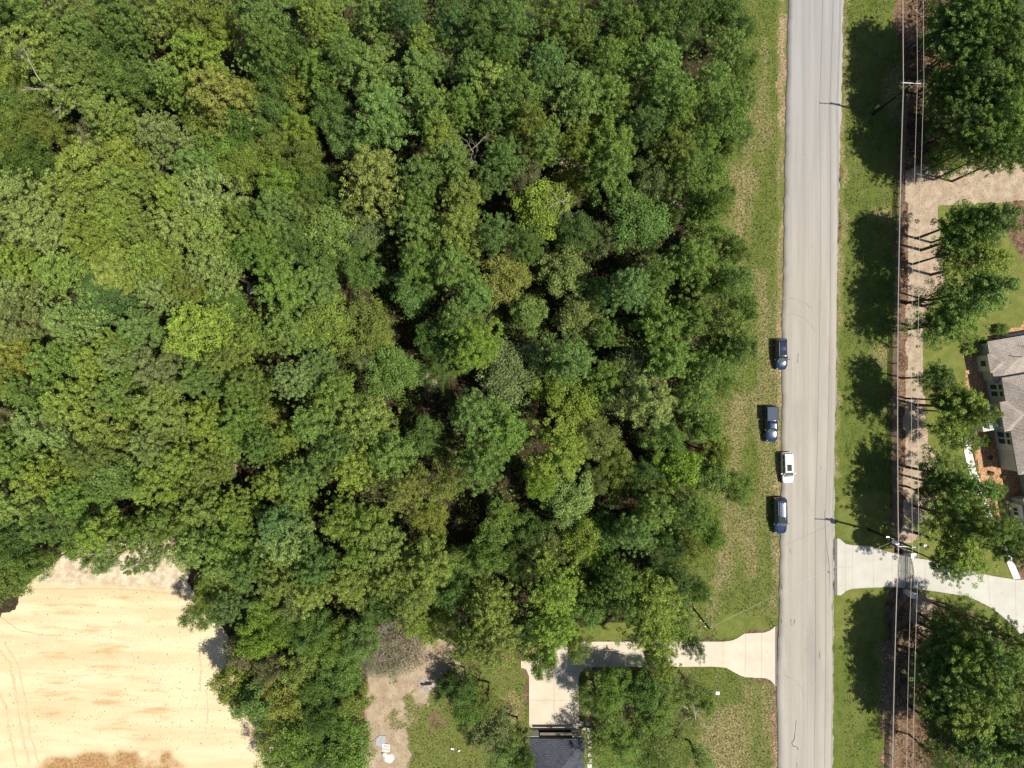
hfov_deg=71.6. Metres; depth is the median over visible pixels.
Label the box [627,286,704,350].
pine tree
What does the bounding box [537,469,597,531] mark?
broadleaf tree
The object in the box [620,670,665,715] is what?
broadleaf tree
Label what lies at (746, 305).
broadleaf tree
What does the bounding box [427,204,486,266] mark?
pine tree
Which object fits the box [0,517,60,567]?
broadleaf tree
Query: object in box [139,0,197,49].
pine tree
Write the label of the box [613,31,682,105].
tree
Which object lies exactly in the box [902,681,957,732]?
pine tree
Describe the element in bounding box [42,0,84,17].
broadleaf tree
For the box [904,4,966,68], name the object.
pine tree
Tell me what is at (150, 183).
pine tree
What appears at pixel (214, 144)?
broadleaf tree
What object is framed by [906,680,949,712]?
broadleaf tree
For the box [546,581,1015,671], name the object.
driveway joints
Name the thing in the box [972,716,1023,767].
pine tree
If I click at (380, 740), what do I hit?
concrete slab
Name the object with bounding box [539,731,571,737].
garage door
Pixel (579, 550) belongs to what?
broadleaf tree
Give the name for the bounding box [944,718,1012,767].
pine tree
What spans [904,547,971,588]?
pine tree
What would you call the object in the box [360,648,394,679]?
brush thicket
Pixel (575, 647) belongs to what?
broadleaf tree
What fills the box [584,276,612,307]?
broadleaf tree
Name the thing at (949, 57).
pine tree
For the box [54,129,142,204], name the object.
broadleaf tree
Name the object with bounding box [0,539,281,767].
sand lot
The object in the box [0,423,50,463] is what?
pine tree
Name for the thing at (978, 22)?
pine tree
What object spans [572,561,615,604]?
broadleaf tree
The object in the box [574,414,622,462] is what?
broadleaf tree
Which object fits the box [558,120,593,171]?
pine tree
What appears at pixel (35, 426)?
tree
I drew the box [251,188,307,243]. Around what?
pine tree
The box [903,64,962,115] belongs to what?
pine tree
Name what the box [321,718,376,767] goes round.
broadleaf tree
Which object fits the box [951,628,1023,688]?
pine tree
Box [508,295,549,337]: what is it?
broadleaf tree
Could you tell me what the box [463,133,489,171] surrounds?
dead tree
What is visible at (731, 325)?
pine tree
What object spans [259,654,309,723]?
broadleaf tree
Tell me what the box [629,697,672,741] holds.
broadleaf tree
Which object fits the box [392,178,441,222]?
pine tree
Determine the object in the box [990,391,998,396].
window
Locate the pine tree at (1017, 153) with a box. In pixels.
[951,128,1023,181]
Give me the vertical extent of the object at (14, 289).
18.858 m
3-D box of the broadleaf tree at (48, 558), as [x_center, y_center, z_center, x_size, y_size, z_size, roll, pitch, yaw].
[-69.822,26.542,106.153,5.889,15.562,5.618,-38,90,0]
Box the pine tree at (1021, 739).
[968,707,1023,762]
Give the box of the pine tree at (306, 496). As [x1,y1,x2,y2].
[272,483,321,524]
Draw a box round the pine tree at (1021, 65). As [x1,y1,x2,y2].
[953,50,1023,115]
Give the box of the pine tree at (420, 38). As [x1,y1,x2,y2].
[407,20,449,70]
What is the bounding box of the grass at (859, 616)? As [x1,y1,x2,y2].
[365,0,1023,767]
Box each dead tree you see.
[10,48,112,125]
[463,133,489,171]
[549,189,584,222]
[677,697,712,729]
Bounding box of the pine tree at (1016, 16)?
[969,2,1023,62]
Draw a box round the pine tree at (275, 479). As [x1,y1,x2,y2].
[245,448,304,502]
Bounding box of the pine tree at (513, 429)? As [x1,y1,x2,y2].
[468,396,532,466]
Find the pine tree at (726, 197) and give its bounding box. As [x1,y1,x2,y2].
[690,182,736,228]
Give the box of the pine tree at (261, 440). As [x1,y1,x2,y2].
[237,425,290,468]
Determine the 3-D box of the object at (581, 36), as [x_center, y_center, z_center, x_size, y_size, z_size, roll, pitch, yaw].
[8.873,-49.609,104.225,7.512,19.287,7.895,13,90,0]
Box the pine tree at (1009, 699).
[947,665,1020,726]
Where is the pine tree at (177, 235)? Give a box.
[147,192,210,254]
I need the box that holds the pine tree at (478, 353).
[440,314,505,370]
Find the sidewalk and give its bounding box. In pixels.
[964,441,1020,578]
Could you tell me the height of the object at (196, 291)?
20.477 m
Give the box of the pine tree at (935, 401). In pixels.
[905,380,971,418]
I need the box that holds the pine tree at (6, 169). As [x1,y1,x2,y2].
[0,151,38,199]
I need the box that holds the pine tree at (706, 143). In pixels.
[668,111,721,165]
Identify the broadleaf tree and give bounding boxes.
[0,0,48,38]
[0,24,82,102]
[0,56,50,103]
[0,77,48,125]
[0,100,58,152]
[0,128,59,183]
[0,135,47,177]
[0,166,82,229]
[0,183,89,258]
[0,407,27,445]
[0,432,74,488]
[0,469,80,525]
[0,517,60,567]
[0,556,48,605]
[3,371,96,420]
[5,547,76,590]
[7,77,68,128]
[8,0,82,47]
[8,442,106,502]
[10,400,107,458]
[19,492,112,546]
[24,105,83,150]
[30,48,117,119]
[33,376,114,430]
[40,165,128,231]
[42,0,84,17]
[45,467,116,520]
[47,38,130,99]
[48,446,84,476]
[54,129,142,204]
[57,524,107,561]
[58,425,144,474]
[61,0,122,46]
[69,272,142,332]
[73,470,114,495]
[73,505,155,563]
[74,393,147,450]
[75,115,135,165]
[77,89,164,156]
[78,548,128,575]
[81,28,138,74]
[84,455,154,513]
[93,57,158,110]
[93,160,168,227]
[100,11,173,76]
[114,57,176,114]
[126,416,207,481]
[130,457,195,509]
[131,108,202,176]
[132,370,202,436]
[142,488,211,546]
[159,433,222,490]
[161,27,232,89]
[161,292,255,388]
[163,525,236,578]
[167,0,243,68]
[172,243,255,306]
[176,594,221,633]
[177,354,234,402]
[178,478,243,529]
[180,96,226,139]
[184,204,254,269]
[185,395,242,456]
[186,124,244,182]
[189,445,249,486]
[192,563,243,609]
[201,287,247,328]
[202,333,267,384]
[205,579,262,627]
[205,662,259,707]
[210,326,248,358]
[211,140,272,193]
[212,96,265,149]
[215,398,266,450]
[216,303,263,336]
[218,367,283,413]
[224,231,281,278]
[224,629,260,670]
[227,672,282,731]
[230,526,267,571]
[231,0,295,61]
[232,613,285,660]
[234,74,280,127]
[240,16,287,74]
[247,590,288,635]
[248,80,297,129]
[248,119,290,162]
[249,45,301,99]
[251,641,292,692]
[251,699,295,754]
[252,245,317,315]
[252,400,288,434]
[253,733,302,767]
[256,159,304,202]
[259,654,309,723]
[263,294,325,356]
[263,707,327,767]
[265,606,304,647]
[267,11,315,67]
[267,220,314,266]
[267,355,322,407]
[270,57,322,112]
[276,135,326,183]
[278,109,319,149]
[278,586,316,624]
[278,644,322,689]
[279,0,314,20]
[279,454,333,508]
[286,188,324,226]
[287,607,334,656]
[288,660,339,712]
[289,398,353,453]
[290,287,357,356]
[294,157,344,204]
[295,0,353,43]
[297,195,361,260]
[301,684,345,739]
[303,244,346,284]
[304,734,339,767]
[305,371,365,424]
[305,615,351,668]
[309,83,355,137]
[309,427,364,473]
[313,15,361,64]
[314,648,363,698]
[318,697,369,756]
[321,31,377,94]
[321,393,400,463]
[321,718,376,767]
[326,114,371,159]
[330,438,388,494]
[332,674,376,719]
[335,294,398,363]
[339,209,387,255]
[340,241,390,292]
[340,616,383,662]
[352,337,382,371]
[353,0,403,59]
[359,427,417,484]
[359,573,408,625]
[362,339,423,398]
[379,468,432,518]
[388,270,439,318]
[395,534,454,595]
[404,413,448,458]
[408,500,449,540]
[412,316,456,361]
[412,454,466,502]
[414,605,456,647]
[418,359,449,394]
[423,33,461,85]
[426,566,471,617]
[441,543,479,588]
[441,663,480,714]
[443,347,473,379]
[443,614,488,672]
[450,685,489,727]
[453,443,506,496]
[457,566,503,616]
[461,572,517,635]
[464,678,503,719]
[465,0,504,27]
[469,522,517,577]
[470,701,515,752]
[473,336,549,410]
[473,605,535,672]
[479,252,533,309]
[483,496,527,544]
[483,731,526,767]
[499,150,545,195]
[503,538,541,584]
[505,617,535,659]
[505,716,533,751]
[507,176,572,241]
[507,734,535,767]
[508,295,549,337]
[509,0,538,21]
[513,508,555,552]
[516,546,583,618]
[520,631,562,680]
[521,465,560,501]
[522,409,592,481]
[524,519,571,572]
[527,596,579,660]
[528,358,570,407]
[532,241,591,301]
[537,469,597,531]
[544,377,606,435]
[550,289,610,344]
[551,166,595,212]
[552,209,599,254]
[555,514,604,567]
[562,627,595,664]
[570,591,609,632]
[570,677,612,719]
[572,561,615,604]
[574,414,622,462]
[577,113,609,142]
[577,548,617,582]
[578,727,620,767]
[580,463,611,499]
[583,506,630,557]
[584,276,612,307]
[585,220,617,258]
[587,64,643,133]
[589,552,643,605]
[591,705,642,754]
[594,664,638,714]
[596,439,637,478]
[600,470,635,506]
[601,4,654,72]
[603,339,658,390]
[605,186,674,254]
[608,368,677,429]
[609,727,657,767]
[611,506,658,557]
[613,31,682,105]
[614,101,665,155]
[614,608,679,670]
[617,62,649,102]
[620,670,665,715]
[624,455,668,498]
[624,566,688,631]
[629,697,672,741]
[631,152,675,201]
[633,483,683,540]
[635,418,687,467]
[636,626,682,683]
[636,736,691,767]
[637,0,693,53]
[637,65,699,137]
[643,711,695,758]
[646,528,688,573]
[648,558,695,609]
[648,673,686,716]
[651,447,705,494]
[653,187,692,227]
[656,595,697,648]
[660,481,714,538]
[661,13,699,60]
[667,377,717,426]
[670,525,711,565]
[670,705,703,740]
[673,186,722,237]
[674,668,710,707]
[676,400,723,445]
[677,631,706,663]
[679,739,715,767]
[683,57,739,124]
[684,147,729,193]
[687,573,712,605]
[688,453,731,498]
[688,514,727,550]
[693,253,742,302]
[693,435,733,469]
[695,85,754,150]
[696,222,736,263]
[698,0,747,51]
[706,129,739,164]
[710,374,744,399]
[717,232,752,266]
[718,47,759,96]
[719,294,759,329]
[720,468,755,507]
[721,118,754,156]
[724,13,756,53]
[904,274,954,320]
[905,478,950,509]
[906,632,947,662]
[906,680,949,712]
[908,733,952,767]
[912,709,946,741]
[914,18,935,48]
[915,53,953,80]
[917,602,971,644]
[922,88,951,118]
[927,415,981,454]
[932,592,986,635]
[957,608,1001,639]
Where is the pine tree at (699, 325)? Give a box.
[662,285,716,341]
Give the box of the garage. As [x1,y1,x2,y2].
[526,729,584,767]
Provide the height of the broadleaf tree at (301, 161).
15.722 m
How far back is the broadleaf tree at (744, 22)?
103.23 m
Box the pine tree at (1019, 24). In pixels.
[946,17,1023,82]
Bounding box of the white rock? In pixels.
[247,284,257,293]
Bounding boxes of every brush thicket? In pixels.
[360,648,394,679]
[368,616,429,681]
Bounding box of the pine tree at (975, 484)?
[918,472,1003,519]
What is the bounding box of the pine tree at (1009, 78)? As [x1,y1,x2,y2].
[935,63,1023,121]
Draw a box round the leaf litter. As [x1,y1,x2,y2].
[158,1,1023,767]
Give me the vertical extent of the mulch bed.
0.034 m
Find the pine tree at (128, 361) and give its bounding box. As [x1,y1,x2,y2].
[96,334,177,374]
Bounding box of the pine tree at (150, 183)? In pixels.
[133,170,186,210]
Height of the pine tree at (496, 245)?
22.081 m
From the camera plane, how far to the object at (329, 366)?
101.25 m
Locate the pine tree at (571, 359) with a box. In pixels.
[534,331,596,387]
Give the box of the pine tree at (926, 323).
[898,306,958,350]
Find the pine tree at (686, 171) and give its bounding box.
[663,147,714,200]
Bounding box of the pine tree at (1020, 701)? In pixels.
[995,687,1023,725]
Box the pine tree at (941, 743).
[909,705,978,767]
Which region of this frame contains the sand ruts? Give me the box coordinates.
[0,588,208,766]
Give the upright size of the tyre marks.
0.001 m
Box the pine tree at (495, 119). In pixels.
[477,88,518,148]
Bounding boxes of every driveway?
[521,627,774,729]
[837,538,1023,636]
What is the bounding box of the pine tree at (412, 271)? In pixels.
[397,241,449,298]
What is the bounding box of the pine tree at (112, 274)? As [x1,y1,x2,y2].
[89,238,162,298]
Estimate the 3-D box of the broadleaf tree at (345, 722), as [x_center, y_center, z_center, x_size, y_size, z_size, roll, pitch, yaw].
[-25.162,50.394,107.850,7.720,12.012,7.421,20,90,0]
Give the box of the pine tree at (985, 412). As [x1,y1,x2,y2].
[923,399,1003,429]
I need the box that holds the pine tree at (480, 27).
[458,8,505,60]
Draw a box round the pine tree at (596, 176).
[577,146,635,209]
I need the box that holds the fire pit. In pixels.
[418,677,436,691]
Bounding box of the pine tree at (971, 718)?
[917,679,1004,739]
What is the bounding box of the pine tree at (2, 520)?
[0,487,39,529]
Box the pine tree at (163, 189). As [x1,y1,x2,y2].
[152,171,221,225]
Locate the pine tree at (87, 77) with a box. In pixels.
[70,48,131,103]
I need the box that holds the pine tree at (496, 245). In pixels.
[474,210,521,258]
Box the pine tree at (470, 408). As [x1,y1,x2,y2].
[447,386,511,443]
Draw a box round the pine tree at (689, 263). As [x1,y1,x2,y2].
[665,232,727,289]
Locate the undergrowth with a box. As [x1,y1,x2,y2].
[0,0,1023,767]
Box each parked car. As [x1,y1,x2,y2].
[771,497,788,533]
[773,338,789,369]
[779,452,795,482]
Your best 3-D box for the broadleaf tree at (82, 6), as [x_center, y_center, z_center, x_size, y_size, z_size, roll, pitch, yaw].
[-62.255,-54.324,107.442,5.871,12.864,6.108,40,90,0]
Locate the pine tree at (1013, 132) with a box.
[965,111,1023,152]
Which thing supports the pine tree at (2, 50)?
on the ground at (912, 16)
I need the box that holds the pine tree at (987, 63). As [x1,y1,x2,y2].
[917,49,1009,115]
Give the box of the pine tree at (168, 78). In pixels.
[142,58,192,109]
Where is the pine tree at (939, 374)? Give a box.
[901,358,955,394]
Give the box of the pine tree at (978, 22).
[912,14,994,79]
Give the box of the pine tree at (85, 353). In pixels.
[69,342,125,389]
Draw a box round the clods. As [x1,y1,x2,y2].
[5,581,248,749]
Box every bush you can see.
[434,669,461,696]
[689,687,717,716]
[922,115,949,140]
[923,138,967,180]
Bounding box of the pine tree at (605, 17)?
[580,0,633,54]
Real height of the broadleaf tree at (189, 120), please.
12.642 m
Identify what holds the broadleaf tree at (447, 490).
on the ground at (912, 16)
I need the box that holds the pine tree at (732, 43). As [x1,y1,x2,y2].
[704,25,748,77]
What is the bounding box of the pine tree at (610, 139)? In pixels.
[573,113,636,173]
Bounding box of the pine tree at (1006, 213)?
[930,201,1023,252]
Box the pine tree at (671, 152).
[647,127,698,183]
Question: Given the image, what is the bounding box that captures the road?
[776,0,843,767]
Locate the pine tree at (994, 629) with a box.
[956,607,1023,651]
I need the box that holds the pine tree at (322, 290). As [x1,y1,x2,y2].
[293,265,342,311]
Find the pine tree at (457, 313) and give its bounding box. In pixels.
[437,295,493,350]
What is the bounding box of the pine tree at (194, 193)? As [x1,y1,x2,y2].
[172,164,253,232]
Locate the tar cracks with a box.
[781,361,830,749]
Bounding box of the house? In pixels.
[976,332,1023,543]
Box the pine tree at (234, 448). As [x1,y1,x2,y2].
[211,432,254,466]
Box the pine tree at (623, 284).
[600,263,660,315]
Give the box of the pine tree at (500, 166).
[483,134,529,191]
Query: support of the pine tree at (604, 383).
on the ground at (912, 16)
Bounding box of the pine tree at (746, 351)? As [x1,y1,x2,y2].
[710,328,758,365]
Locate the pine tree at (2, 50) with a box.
[0,40,36,75]
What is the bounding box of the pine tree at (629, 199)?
[609,179,648,220]
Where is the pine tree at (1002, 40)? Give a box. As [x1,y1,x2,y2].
[968,17,1023,72]
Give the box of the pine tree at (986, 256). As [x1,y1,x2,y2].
[930,237,1015,287]
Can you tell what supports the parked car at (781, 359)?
on the road
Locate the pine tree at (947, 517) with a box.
[905,492,975,550]
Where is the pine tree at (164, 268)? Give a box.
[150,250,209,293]
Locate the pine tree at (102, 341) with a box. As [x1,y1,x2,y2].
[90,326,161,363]
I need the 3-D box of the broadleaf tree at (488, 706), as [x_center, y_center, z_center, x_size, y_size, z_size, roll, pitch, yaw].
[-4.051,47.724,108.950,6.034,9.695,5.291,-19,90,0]
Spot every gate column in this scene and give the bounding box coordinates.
[903,550,915,558]
[903,589,915,598]
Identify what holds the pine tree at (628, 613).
on the ground at (912, 16)
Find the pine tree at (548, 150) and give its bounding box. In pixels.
[518,117,568,176]
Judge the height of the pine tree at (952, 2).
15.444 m
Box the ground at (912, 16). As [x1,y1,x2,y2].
[0,0,1023,767]
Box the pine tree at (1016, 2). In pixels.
[978,0,1023,14]
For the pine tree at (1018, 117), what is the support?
on the ground at (912, 16)
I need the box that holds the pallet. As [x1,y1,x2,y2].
[382,744,389,751]
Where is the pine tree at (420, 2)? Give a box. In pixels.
[400,0,426,14]
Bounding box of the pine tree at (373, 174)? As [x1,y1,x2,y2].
[338,143,420,228]
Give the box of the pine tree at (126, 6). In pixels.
[90,0,175,63]
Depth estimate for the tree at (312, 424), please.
96.20 m
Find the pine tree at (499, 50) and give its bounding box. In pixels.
[476,30,519,88]
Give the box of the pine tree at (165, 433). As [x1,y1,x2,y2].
[157,402,200,440]
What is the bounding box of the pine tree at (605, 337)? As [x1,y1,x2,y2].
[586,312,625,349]
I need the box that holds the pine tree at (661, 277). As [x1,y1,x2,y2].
[634,252,680,295]
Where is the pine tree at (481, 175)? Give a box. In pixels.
[472,154,511,204]
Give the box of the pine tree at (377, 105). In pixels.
[347,79,424,152]
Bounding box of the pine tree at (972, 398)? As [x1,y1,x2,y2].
[915,383,994,443]
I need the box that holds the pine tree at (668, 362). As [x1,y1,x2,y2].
[647,329,699,380]
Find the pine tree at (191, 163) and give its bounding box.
[167,145,228,197]
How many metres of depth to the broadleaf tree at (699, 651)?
102.71 m
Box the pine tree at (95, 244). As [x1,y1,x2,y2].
[62,210,151,264]
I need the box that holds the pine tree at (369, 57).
[341,33,402,107]
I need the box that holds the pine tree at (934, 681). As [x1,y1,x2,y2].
[901,644,955,700]
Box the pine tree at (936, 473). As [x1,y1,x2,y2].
[906,443,978,496]
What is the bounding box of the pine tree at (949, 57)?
[914,19,995,95]
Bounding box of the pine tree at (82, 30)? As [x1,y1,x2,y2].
[60,8,112,50]
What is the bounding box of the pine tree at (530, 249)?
[500,222,547,266]
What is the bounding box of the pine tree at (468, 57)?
[449,46,494,113]
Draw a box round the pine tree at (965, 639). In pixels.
[919,622,1002,685]
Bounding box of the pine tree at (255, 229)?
[245,216,295,251]
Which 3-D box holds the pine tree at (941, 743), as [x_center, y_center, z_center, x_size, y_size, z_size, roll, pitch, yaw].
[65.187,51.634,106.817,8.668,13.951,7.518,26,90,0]
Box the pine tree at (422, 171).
[388,153,445,206]
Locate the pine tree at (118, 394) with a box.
[89,365,161,420]
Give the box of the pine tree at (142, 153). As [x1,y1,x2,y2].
[100,134,171,185]
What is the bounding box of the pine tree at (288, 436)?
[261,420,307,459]
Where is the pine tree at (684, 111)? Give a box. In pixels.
[657,87,711,150]
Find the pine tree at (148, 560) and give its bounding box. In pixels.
[119,540,176,575]
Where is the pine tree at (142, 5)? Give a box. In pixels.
[120,0,163,26]
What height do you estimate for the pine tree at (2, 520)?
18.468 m
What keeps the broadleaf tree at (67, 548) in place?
on the ground at (912, 16)
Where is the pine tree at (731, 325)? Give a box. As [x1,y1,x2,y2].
[689,294,745,348]
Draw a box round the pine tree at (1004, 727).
[975,697,1023,749]
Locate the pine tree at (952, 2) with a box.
[905,0,969,49]
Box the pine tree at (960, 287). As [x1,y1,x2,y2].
[921,266,1005,317]
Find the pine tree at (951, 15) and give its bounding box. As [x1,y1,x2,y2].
[911,0,988,64]
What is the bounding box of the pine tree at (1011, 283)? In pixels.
[930,267,1020,312]
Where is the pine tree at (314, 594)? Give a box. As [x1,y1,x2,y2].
[291,567,334,619]
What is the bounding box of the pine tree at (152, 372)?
[132,340,201,398]
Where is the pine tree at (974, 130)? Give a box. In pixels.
[917,105,1003,165]
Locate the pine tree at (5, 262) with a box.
[0,258,45,287]
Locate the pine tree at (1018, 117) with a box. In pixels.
[948,88,1023,147]
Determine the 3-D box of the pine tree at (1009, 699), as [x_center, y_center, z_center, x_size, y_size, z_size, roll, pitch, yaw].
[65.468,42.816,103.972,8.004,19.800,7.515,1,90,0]
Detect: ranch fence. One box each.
[890,607,897,767]
[893,537,907,553]
[893,594,907,608]
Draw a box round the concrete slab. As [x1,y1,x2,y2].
[375,735,385,746]
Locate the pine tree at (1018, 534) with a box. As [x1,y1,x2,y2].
[970,516,1023,563]
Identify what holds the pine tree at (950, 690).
on the ground at (912, 16)
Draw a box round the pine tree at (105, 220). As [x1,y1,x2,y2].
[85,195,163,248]
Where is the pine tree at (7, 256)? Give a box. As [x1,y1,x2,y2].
[0,237,73,290]
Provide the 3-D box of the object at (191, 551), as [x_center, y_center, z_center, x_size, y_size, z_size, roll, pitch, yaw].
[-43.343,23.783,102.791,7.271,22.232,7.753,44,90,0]
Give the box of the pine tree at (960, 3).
[915,0,1003,51]
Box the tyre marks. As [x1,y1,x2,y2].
[783,91,813,759]
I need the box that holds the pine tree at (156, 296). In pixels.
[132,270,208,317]
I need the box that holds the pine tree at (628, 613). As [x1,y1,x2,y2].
[606,581,648,625]
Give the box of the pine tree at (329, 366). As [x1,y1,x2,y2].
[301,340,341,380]
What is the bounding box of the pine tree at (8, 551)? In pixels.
[0,539,46,562]
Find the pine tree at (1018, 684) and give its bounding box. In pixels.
[987,640,1023,694]
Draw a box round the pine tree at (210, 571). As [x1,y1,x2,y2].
[197,549,238,586]
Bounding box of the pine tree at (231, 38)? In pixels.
[204,1,249,60]
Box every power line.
[714,542,890,625]
[892,100,908,537]
[892,101,902,767]
[893,51,903,736]
[906,63,917,767]
[913,5,923,738]
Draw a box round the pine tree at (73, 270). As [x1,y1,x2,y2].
[32,249,118,308]
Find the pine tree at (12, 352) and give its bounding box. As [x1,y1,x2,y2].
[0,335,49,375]
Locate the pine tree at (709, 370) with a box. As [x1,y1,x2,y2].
[684,335,746,392]
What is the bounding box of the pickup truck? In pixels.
[763,405,779,441]
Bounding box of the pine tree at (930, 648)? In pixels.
[907,624,975,682]
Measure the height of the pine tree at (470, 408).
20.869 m
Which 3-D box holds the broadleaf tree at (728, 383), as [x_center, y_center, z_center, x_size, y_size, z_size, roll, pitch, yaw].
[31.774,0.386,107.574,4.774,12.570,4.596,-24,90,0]
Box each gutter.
[775,625,776,686]
[834,538,836,594]
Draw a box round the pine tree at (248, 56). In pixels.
[231,40,271,78]
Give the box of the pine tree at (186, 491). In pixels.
[173,465,227,501]
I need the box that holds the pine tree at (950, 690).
[916,650,992,713]
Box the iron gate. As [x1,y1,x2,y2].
[906,557,913,590]
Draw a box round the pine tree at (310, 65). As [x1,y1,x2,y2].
[297,42,349,99]
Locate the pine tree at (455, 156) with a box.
[418,138,476,193]
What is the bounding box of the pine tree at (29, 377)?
[0,365,74,407]
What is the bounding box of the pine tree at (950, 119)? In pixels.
[910,95,982,150]
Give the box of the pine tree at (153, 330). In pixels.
[109,303,178,350]
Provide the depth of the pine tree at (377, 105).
98.12 m
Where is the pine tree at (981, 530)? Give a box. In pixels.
[928,493,1020,546]
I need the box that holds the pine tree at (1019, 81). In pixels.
[943,68,1023,133]
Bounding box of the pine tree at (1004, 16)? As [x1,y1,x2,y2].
[937,0,1021,57]
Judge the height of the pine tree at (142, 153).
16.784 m
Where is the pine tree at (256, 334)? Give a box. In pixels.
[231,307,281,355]
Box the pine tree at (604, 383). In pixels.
[574,360,627,410]
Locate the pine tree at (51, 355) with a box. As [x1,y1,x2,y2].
[22,338,105,393]
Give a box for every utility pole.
[691,606,712,629]
[867,528,918,547]
[872,81,923,114]
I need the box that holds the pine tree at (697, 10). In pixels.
[667,0,714,52]
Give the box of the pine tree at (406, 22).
[388,0,426,41]
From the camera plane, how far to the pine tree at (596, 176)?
97.04 m
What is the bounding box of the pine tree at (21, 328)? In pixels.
[0,281,93,345]
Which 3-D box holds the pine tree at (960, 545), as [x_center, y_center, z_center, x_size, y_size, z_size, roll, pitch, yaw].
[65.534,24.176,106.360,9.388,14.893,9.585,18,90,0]
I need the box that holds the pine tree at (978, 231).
[920,199,1007,254]
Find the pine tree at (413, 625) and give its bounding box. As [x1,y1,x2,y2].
[389,594,436,638]
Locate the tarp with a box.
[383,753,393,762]
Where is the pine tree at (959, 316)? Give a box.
[912,294,990,355]
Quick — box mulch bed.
[964,324,1023,553]
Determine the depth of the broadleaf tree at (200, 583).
103.32 m
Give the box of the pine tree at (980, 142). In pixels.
[923,122,1005,172]
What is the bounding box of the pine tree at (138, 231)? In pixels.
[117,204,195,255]
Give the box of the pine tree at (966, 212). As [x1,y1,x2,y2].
[915,200,990,247]
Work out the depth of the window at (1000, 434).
112.00 m
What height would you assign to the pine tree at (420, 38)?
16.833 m
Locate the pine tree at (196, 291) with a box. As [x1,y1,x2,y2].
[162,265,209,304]
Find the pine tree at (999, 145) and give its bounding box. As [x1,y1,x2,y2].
[933,136,1019,180]
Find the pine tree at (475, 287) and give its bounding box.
[442,269,497,321]
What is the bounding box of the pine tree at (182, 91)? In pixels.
[169,84,212,129]
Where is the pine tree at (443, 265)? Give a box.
[426,238,479,295]
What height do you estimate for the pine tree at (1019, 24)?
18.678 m
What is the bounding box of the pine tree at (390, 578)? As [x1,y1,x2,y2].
[369,551,419,601]
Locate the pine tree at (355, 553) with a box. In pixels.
[340,529,383,568]
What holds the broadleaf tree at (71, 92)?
on the ground at (912, 16)
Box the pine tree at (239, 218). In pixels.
[223,198,262,232]
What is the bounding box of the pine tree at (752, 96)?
[716,77,759,131]
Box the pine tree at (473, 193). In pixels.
[429,172,484,218]
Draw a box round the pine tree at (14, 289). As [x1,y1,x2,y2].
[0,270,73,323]
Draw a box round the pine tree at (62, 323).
[42,296,125,354]
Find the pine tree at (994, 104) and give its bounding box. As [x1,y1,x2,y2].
[930,94,1012,147]
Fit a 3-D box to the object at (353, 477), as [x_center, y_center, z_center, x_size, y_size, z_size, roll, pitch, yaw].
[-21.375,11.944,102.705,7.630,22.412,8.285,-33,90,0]
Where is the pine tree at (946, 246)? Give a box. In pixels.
[911,233,983,285]
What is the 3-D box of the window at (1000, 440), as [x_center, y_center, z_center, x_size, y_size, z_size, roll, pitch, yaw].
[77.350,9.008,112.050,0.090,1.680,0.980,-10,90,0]
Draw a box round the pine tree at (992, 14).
[924,4,1011,72]
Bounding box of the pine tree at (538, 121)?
[510,102,557,160]
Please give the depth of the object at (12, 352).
98.37 m
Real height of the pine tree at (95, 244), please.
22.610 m
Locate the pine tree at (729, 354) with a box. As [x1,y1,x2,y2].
[694,332,743,370]
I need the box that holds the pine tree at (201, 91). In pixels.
[183,60,258,137]
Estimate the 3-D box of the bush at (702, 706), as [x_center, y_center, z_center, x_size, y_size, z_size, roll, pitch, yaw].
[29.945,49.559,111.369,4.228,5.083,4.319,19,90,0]
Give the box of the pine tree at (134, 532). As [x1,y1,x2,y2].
[112,504,178,556]
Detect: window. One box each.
[980,360,986,366]
[989,384,997,389]
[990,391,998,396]
[997,431,1004,437]
[998,438,1005,444]
[1012,507,1018,515]
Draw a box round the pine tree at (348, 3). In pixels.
[316,0,354,21]
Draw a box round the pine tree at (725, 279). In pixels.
[712,263,759,305]
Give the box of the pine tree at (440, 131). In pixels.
[421,122,470,175]
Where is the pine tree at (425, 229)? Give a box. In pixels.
[386,204,443,256]
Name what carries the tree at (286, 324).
on the ground at (912, 16)
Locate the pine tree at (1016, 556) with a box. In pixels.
[964,537,1023,570]
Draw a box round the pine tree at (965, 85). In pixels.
[911,64,996,123]
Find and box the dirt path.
[170,152,1023,767]
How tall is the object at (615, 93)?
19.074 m
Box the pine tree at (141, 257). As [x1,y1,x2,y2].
[123,236,204,291]
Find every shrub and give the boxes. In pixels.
[964,342,981,358]
[979,338,987,343]
[979,432,993,446]
[991,481,1008,499]
[994,323,1009,337]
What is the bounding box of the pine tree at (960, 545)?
[915,520,1000,588]

